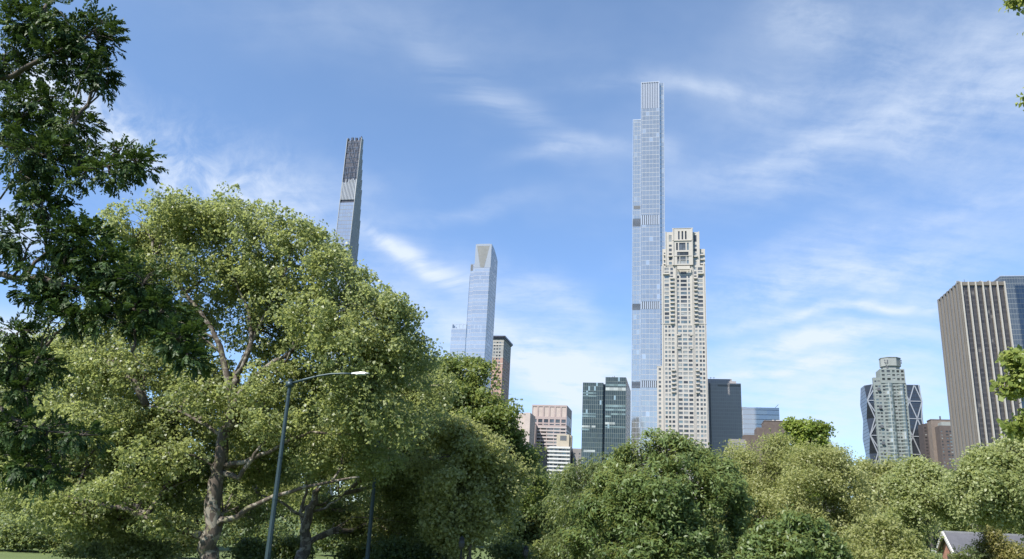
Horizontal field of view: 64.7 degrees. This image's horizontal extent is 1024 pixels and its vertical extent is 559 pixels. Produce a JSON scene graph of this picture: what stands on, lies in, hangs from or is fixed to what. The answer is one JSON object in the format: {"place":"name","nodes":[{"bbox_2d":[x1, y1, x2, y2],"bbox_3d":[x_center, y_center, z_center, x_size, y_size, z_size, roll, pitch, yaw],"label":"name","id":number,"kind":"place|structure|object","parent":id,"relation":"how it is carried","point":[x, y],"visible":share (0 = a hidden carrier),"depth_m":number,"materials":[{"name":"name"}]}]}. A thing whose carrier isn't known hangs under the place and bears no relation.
{"place":"outdoors","nodes":[
{"label":"outdoors","id":0,"kind":"place"},
{"bbox_2d":[323,136,363,494],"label":"skyscraper","id":1,"kind":"structure","parent":0,"point":[348,223],"depth_m":947.42,"materials":[{"name":"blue glass"}]},
{"bbox_2d":[0,512,942,558],"bbox_3d":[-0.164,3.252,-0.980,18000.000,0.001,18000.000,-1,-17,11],"label":"ground","id":2,"kind":"structure","parent":0,"point":[25,554],"depth_m":57.64,"materials":[{"name":"green plant"}]},
{"bbox_2d":[0,510,52,551],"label":"shrub","id":3,"kind":"object","parent":2,"relation":"on","point":[13,537],"visible":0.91,"depth_m":53.55,"materials":[{"name":"green plant"}]},
{"bbox_2d":[26,527,77,552],"bbox_3d":[-31.080,18.049,55.177,4.802,3.162,3.438,-1,-17,11],"label":"shrub","id":4,"kind":"object","parent":2,"relation":"on","point":[55,544],"visible":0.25,"depth_m":54.64,"materials":[{"name":"green plant"}]},
{"bbox_2d":[39,539,83,558],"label":"shrub","id":5,"kind":"object","parent":2,"relation":"on","point":[65,551],"visible":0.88,"depth_m":48.06,"materials":[{"name":"green plant"}]},
{"bbox_2d":[0,319,162,526],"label":"plane tree","id":6,"kind":"object","parent":2,"relation":"on","point":[4,508],"visible":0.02,"depth_m":65.74,"materials":[{"name":"green plant"}]},
{"bbox_2d":[52,536,116,558],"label":"shrub","id":7,"kind":"object","parent":2,"relation":"on","point":[92,551],"visible":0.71,"depth_m":48.20,"materials":[{"name":"green plant"}]},
{"bbox_2d":[66,526,143,551],"bbox_3d":[-27.145,17.747,55.126,7.128,3.242,4.456,-1,-17,11],"label":"shrub","id":8,"kind":"object","parent":2,"relation":"on","point":[106,535],"visible":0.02,"depth_m":54.24,"materials":[{"name":"green plant"}]},
{"bbox_2d":[0,0,221,508],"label":"elm tree","id":9,"kind":"object","parent":2,"relation":"on","point":[64,254],"visible":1,"depth_m":15.71,"materials":[{"name":"green plant"}]},
{"bbox_2d":[98,530,189,558],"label":"shrub","id":10,"kind":"object","parent":2,"relation":"on","point":[142,548],"visible":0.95,"depth_m":46.44,"materials":[{"name":"green plant"}]},
{"bbox_2d":[135,519,204,558],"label":"shrub","id":11,"kind":"object","parent":2,"relation":"on","point":[190,544],"visible":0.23,"depth_m":54.83,"materials":[{"name":"green plant"}]},
{"bbox_2d":[167,407,261,528],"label":"broadleaf tree","id":12,"kind":"object","parent":2,"relation":"on","point":[204,495],"visible":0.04,"depth_m":109.11,"materials":[{"name":"green plant"}]},
{"bbox_2d":[0,181,444,558],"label":"plane tree","id":13,"kind":"object","parent":2,"relation":"on","point":[250,410],"visible":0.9,"depth_m":43.87,"materials":[{"name":"green plant"}]},
{"bbox_2d":[220,534,283,558],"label":"shrub","id":14,"kind":"object","parent":2,"relation":"on","point":[247,548],"visible":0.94,"depth_m":47.77,"materials":[{"name":"green plant"}]},
{"bbox_2d":[203,425,309,533],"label":"broadleaf tree","id":15,"kind":"object","parent":2,"relation":"on","point":[296,522],"visible":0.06,"depth_m":111.58,"materials":[{"name":"green plant"}]},
{"bbox_2d":[216,517,297,547],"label":"shrub","id":16,"kind":"object","parent":2,"relation":"on","point":[225,541],"visible":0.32,"depth_m":67.48,"materials":[{"name":"green plant"}]},
{"bbox_2d":[264,531,318,558],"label":"shrub","id":17,"kind":"object","parent":2,"relation":"on","point":[286,546],"visible":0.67,"depth_m":58.56,"materials":[{"name":"green plant"}]},
{"bbox_2d":[265,372,369,558],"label":"street lamp","id":18,"kind":"object","parent":2,"relation":"on","point":[289,384],"visible":1,"depth_m":36.90,"materials":[{"name":"metal"}]},
{"bbox_2d":[297,524,372,555],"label":"shrub","id":19,"kind":"object","parent":2,"relation":"on","point":[324,542],"visible":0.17,"depth_m":67.90,"materials":[{"name":"green plant"}]},
{"bbox_2d":[283,444,392,534],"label":"broadleaf tree","id":20,"kind":"object","parent":2,"relation":"on","point":[297,507],"visible":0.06,"depth_m":103.31,"materials":[{"name":"green plant"}]},
{"bbox_2d":[223,338,470,558],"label":"plane tree","id":21,"kind":"object","parent":2,"relation":"on","point":[352,522],"visible":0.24,"depth_m":54.46,"materials":[{"name":"green plant"}]},
{"bbox_2d":[319,536,378,558],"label":"shrub","id":22,"kind":"object","parent":2,"relation":"on","point":[351,552],"visible":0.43,"depth_m":53.73,"materials":[{"name":"green plant"}]},
{"bbox_2d":[365,436,379,558],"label":"street lamp","id":23,"kind":"object","parent":2,"relation":"on","point":[368,544],"visible":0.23,"depth_m":47.37,"materials":[{"name":"metal"}]},
{"bbox_2d":[362,533,437,558],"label":"shrub","id":24,"kind":"object","parent":2,"relation":"on","point":[384,548],"visible":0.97,"depth_m":49.91,"materials":[{"name":"green plant"}]},
{"bbox_2d":[407,533,466,558],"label":"shrub","id":25,"kind":"object","parent":2,"relation":"on","point":[419,543],"visible":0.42,"depth_m":50.52,"materials":[{"name":"green plant"}]},
{"bbox_2d":[458,536,464,558],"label":"park lamp","id":26,"kind":"object","parent":2,"relation":"on","point":[461,542],"visible":1,"depth_m":42.02,"materials":[{"name":"black metal"}]},
{"bbox_2d":[394,407,542,558],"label":"plane tree","id":27,"kind":"object","parent":2,"relation":"on","point":[472,487],"visible":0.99,"depth_m":45.60,"materials":[{"name":"green plant"}]},
{"bbox_2d":[425,350,554,558],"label":"oak tree","id":28,"kind":"object","parent":2,"relation":"on","point":[496,415],"visible":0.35,"depth_m":65.36,"materials":[{"name":"green plant"}]},
{"bbox_2d":[480,515,506,545],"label":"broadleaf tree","id":29,"kind":"object","parent":2,"relation":"on","point":[496,526],"visible":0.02,"depth_m":107.98,"materials":[{"name":"green plant"}]},
{"bbox_2d":[463,535,538,558],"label":"shrub","id":30,"kind":"object","parent":2,"relation":"on","point":[515,551],"visible":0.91,"depth_m":50.05,"materials":[{"name":"green plant"}]},
{"bbox_2d":[475,456,565,557],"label":"oak tree","id":31,"kind":"object","parent":2,"relation":"on","point":[535,531],"visible":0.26,"depth_m":74.47,"materials":[{"name":"green plant"}]},
{"bbox_2d":[534,424,536,448],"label":"building","id":32,"kind":"structure","parent":2,"relation":"on","point":[535,440],"depth_m":891.75,"materials":[{"name":"beige stone"}]},
{"bbox_2d":[528,539,552,558],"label":"shrub","id":33,"kind":"object","parent":2,"relation":"on","point":[535,547],"visible":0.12,"depth_m":61.32,"materials":[{"name":"green plant"}]},
{"bbox_2d":[532,405,571,477],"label":"office tower","id":34,"kind":"structure","parent":2,"relation":"on","point":[552,422],"depth_m":901.92,"materials":[{"name":"beige concrete"}]},
{"bbox_2d":[541,471,576,534],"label":"street tree","id":35,"kind":"object","parent":2,"relation":"on","point":[549,474],"visible":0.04,"depth_m":146.31,"materials":[{"name":"green plant"}]},
{"bbox_2d":[532,451,632,558],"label":"willow tree","id":36,"kind":"object","parent":2,"relation":"on","point":[569,477],"visible":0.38,"depth_m":59.11,"materials":[{"name":"green plant"}]},
{"bbox_2d":[188,495,978,539],"bbox_3d":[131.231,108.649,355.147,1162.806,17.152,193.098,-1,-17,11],"label":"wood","id":37,"kind":"object","parent":2,"relation":"on","point":[564,527],"depth_m":399.13,"materials":[{"name":"green plant"}]},
{"bbox_2d":[631,81,664,475],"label":"skyscraper","id":38,"kind":"structure","parent":2,"relation":"on","point":[648,218],"depth_m":824.58,"materials":[{"name":"blue glass"}]},
{"bbox_2d":[551,426,761,558],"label":"dome tree","id":39,"kind":"object","parent":2,"relation":"on","point":[661,511],"visible":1,"depth_m":45.32,"materials":[{"name":"green plant"}]},
{"bbox_2d":[657,228,708,515],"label":"skyscraper","id":40,"kind":"structure","parent":2,"relation":"on","point":[682,388],"depth_m":767.85,"materials":[{"name":"stone"}]},
{"bbox_2d":[659,245,706,515],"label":"window","id":41,"kind":"structure","parent":40,"relation":"in","point":[670,263],"depth_m":759.40,"materials":[{"name":"grey glass"}]},
{"bbox_2d":[704,428,817,550],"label":"ash tree","id":42,"kind":"object","parent":2,"relation":"on","point":[761,471],"visible":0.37,"depth_m":72.23,"materials":[{"name":"green plant"}]},
{"bbox_2d":[733,504,857,558],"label":"shrub","id":43,"kind":"object","parent":2,"relation":"on","point":[798,534],"visible":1,"depth_m":41.08,"materials":[{"name":"green plant"}]},
{"bbox_2d":[769,416,837,505],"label":"lime tree","id":44,"kind":"object","parent":2,"relation":"on","point":[803,429],"visible":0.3,"depth_m":97.90,"materials":[{"name":"green plant"}]},
{"bbox_2d":[755,437,885,543],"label":"ash tree","id":45,"kind":"object","parent":2,"relation":"on","point":[826,474],"visible":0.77,"depth_m":66.86,"materials":[{"name":"green plant"}]},
{"bbox_2d":[827,511,941,558],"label":"shrub","id":46,"kind":"object","parent":2,"relation":"on","point":[904,547],"visible":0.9,"depth_m":54.85,"materials":[{"name":"green plant"}]},
{"bbox_2d":[860,384,923,507],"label":"skyscraper","id":47,"kind":"structure","parent":2,"relation":"on","point":[915,403],"depth_m":929.65,"materials":[{"name":"blue glass"}]},
{"bbox_2d":[844,452,940,556],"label":"ash tree","id":48,"kind":"object","parent":2,"relation":"on","point":[878,470],"visible":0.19,"depth_m":79.07,"materials":[{"name":"green plant"}]},
{"bbox_2d":[868,454,969,555],"bbox_3d":[31.586,18.394,61.541,8.336,10.208,6.302,-1,-17,11],"label":"maple tree","id":49,"kind":"object","parent":2,"relation":"on","point":[913,482],"visible":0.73,"depth_m":61.72,"materials":[{"name":"green plant"}]},
{"bbox_2d":[920,544,983,558],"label":"shrub","id":50,"kind":"object","parent":2,"relation":"on","point":[955,555],"visible":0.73,"depth_m":57.68,"materials":[{"name":"green plant"}]},
{"bbox_2d":[934,513,1023,533],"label":"maple tree","id":51,"kind":"object","parent":2,"relation":"on","point":[954,526],"visible":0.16,"depth_m":106.53,"materials":[{"name":"green plant"}]},
{"bbox_2d":[939,434,1023,543],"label":"maple tree","id":52,"kind":"object","parent":2,"relation":"on","point":[988,487],"visible":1,"depth_m":52.36,"materials":[{"name":"green plant"}]},
{"bbox_2d":[963,525,1023,558],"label":"shrub","id":53,"kind":"object","parent":2,"relation":"on","point":[1003,549],"visible":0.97,"depth_m":62.17,"materials":[{"name":"green plant"}]},
{"bbox_2d":[989,0,1023,441],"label":"maple tree","id":54,"kind":"object","parent":2,"relation":"on","point":[1010,386],"visible":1,"depth_m":13.63,"materials":[{"name":"green plant"}]},
{"bbox_2d":[450,244,497,402],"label":"skyscraper","id":55,"kind":"structure","parent":0,"point":[475,336],"depth_m":903.59,"materials":[{"name":"blue glass"}]},
{"bbox_2d":[491,336,512,407],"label":"tower","id":56,"kind":"structure","parent":0,"point":[501,352],"depth_m":1021.19,"materials":[{"name":"brown brick"}]},
{"bbox_2d":[491,346,509,406],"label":"window","id":57,"kind":"structure","parent":56,"relation":"in","point":[507,346],"depth_m":1031.16,"materials":[{"name":"black glass"}]},
{"bbox_2d":[0,0,1023,509],"label":"sky","id":58,"kind":"structure","parent":0,"point":[838,167],"materials":[{"name":"blue"}]},
{"bbox_2d":[512,412,534,446],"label":"building","id":59,"kind":"structure","parent":0,"point":[528,421],"depth_m":847.34,"materials":[{"name":"white concrete"}]},
{"bbox_2d":[523,545,528,558],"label":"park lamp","id":60,"kind":"object","parent":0,"point":[525,551],"visible":1,"depth_m":46.11,"materials":[{"name":"black metal"}]},
{"bbox_2d":[547,434,572,525],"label":"apartment house","id":61,"kind":"structure","parent":0,"point":[561,452],"depth_m":751.72,"materials":[{"name":"white concrete"}]},
{"bbox_2d":[572,448,580,502],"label":"apartment house","id":62,"kind":"structure","parent":0,"point":[576,454],"depth_m":754.04,"materials":[{"name":"grey concrete"}]},
{"bbox_2d":[581,376,630,490],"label":"office tower","id":63,"kind":"structure","parent":0,"point":[606,415],"depth_m":636.38,"materials":[{"name":"teal glass"}]},
{"bbox_2d":[708,377,742,458],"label":"office tower","id":64,"kind":"structure","parent":0,"point":[724,409],"depth_m":849.74,"materials":[{"name":"grey glass"}]},
{"bbox_2d":[728,439,745,478],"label":"building","id":65,"kind":"structure","parent":0,"point":[741,441],"depth_m":590.67,"materials":[{"name":"beige concrete"}]},
{"bbox_2d":[742,405,779,434],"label":"office block","id":66,"kind":"structure","parent":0,"point":[753,418],"depth_m":956.50,"materials":[{"name":"blue glass"}]},
{"bbox_2d":[742,420,787,521],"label":"building","id":67,"kind":"structure","parent":0,"point":[773,425],"depth_m":665.30,"materials":[{"name":"brown brick"}]},
{"bbox_2d":[872,357,912,464],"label":"apartment tower","id":68,"kind":"structure","parent":0,"point":[893,430],"depth_m":790.36,"materials":[{"name":"grey concrete"}]},
{"bbox_2d":[873,381,910,464],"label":"window","id":69,"kind":"structure","parent":68,"relation":"in","point":[874,381],"depth_m":786.86,"materials":[{"name":"grey glass"}]},
{"bbox_2d":[918,423,938,547],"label":"apartment house","id":70,"kind":"structure","parent":0,"point":[923,439],"depth_m":879.88,"materials":[{"name":"brick"}]},
{"bbox_2d":[927,416,954,535],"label":"apartment house","id":71,"kind":"structure","parent":0,"point":[940,440],"depth_m":851.74,"materials":[{"name":"red brick"}]},
{"bbox_2d":[937,280,1021,528],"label":"skyscraper","id":72,"kind":"structure","parent":0,"point":[975,328],"depth_m":547.70,"materials":[{"name":"grey concrete"}]},
{"bbox_2d":[935,531,1023,558],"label":"house","id":73,"kind":"structure","parent":0,"point":[955,538],"depth_m":87.23,"materials":[{"name":"grey brick"}]},
{"bbox_2d":[994,275,1023,407],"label":"skyscraper","id":74,"kind":"structure","parent":0,"point":[1015,289],"depth_m":609.73,"materials":[{"name":"glass"}]}
]}

